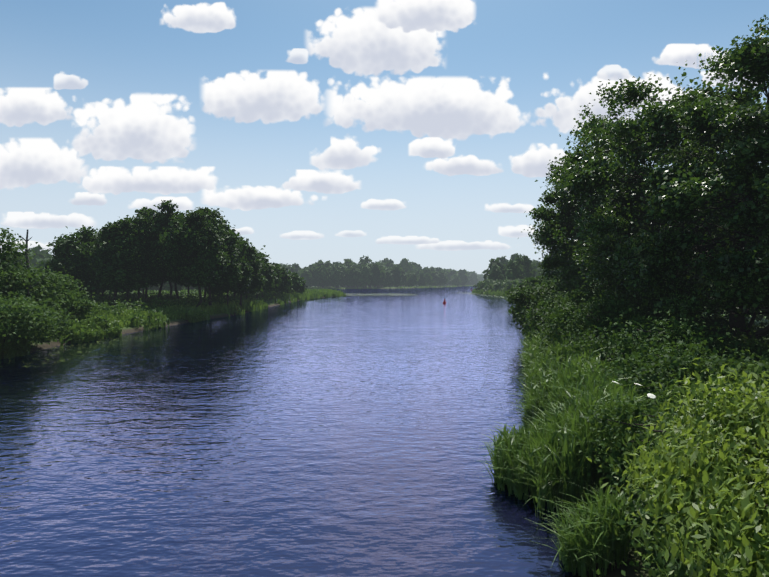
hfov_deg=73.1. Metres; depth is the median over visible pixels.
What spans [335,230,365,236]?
cloud
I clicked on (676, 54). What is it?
cloud
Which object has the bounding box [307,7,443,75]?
cloud
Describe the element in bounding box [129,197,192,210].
cloud
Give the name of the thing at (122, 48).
sky
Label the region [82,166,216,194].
cloud
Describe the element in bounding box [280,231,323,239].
cloud
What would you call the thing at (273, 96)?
cloud
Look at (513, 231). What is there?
cloud
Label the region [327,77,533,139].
cloud
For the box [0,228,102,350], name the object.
shrub leaves
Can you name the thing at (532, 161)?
cloud
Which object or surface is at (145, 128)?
cloud
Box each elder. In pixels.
[549,377,759,485]
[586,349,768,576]
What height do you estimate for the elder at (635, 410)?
3.183 m
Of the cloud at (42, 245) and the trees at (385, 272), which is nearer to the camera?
the trees at (385, 272)
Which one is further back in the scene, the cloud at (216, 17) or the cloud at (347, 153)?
the cloud at (347, 153)
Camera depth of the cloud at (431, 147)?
6302.07 m
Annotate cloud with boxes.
[0,87,72,126]
[0,138,87,188]
[0,241,51,251]
[2,212,94,228]
[54,73,87,89]
[71,192,106,205]
[72,94,193,163]
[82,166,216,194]
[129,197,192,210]
[161,2,235,32]
[202,70,323,123]
[203,186,325,210]
[231,227,252,234]
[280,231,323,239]
[282,170,359,193]
[287,48,307,63]
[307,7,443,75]
[311,137,379,169]
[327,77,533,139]
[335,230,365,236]
[361,199,405,209]
[376,236,438,243]
[377,0,474,32]
[409,137,454,157]
[417,240,509,250]
[425,155,502,175]
[485,203,534,212]
[498,225,535,237]
[510,143,565,177]
[536,72,691,133]
[597,65,628,79]
[652,44,727,68]
[700,57,757,87]
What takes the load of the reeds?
in the water
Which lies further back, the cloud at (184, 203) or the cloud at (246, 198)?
the cloud at (246, 198)
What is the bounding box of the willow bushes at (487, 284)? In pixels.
[473,277,548,291]
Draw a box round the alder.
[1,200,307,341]
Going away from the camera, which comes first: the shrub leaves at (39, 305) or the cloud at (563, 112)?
the shrub leaves at (39, 305)
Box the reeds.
[0,285,663,576]
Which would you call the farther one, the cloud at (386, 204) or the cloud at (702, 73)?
the cloud at (702, 73)
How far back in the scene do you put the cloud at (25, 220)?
8067.48 m
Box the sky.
[0,0,768,274]
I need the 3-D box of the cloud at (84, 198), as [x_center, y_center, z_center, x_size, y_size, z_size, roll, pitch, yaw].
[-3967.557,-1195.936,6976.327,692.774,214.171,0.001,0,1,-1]
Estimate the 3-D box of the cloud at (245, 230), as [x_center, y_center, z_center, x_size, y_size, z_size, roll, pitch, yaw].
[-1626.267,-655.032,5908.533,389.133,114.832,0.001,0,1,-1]
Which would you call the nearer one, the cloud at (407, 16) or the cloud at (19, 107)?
the cloud at (19, 107)
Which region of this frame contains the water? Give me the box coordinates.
[0,286,580,576]
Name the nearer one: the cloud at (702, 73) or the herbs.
the herbs
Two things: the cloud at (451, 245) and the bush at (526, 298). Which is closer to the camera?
the bush at (526, 298)
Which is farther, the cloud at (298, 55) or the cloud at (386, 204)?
the cloud at (298, 55)
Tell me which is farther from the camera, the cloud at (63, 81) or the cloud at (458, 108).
the cloud at (63, 81)
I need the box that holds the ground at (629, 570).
[2,285,768,576]
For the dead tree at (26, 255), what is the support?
on the ground at (629, 570)
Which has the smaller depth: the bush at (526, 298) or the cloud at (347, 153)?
the bush at (526, 298)
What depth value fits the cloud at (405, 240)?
6309.06 m
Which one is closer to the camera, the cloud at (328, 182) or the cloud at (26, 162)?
the cloud at (328, 182)
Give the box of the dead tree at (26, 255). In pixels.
[14,230,46,297]
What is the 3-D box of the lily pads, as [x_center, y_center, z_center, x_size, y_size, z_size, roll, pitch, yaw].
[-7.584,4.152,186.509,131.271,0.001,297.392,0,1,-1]
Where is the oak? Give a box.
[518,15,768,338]
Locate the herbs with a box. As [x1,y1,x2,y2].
[80,289,768,576]
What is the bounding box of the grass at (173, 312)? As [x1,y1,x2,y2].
[30,286,739,571]
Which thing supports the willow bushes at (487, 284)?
on the ground at (629, 570)
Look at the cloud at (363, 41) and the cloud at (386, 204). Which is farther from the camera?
the cloud at (363, 41)
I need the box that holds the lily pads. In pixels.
[0,292,505,367]
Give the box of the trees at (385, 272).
[0,244,562,292]
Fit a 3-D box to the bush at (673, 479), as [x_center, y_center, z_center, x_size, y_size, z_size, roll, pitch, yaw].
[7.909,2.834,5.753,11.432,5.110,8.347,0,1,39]
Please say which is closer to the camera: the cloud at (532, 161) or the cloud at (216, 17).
the cloud at (216, 17)
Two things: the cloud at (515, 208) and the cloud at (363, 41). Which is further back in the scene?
the cloud at (363, 41)
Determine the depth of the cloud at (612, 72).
5585.06 m
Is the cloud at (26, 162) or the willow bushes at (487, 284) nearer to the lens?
the willow bushes at (487, 284)
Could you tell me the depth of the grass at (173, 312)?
80.46 m
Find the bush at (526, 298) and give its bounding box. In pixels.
[503,272,768,411]

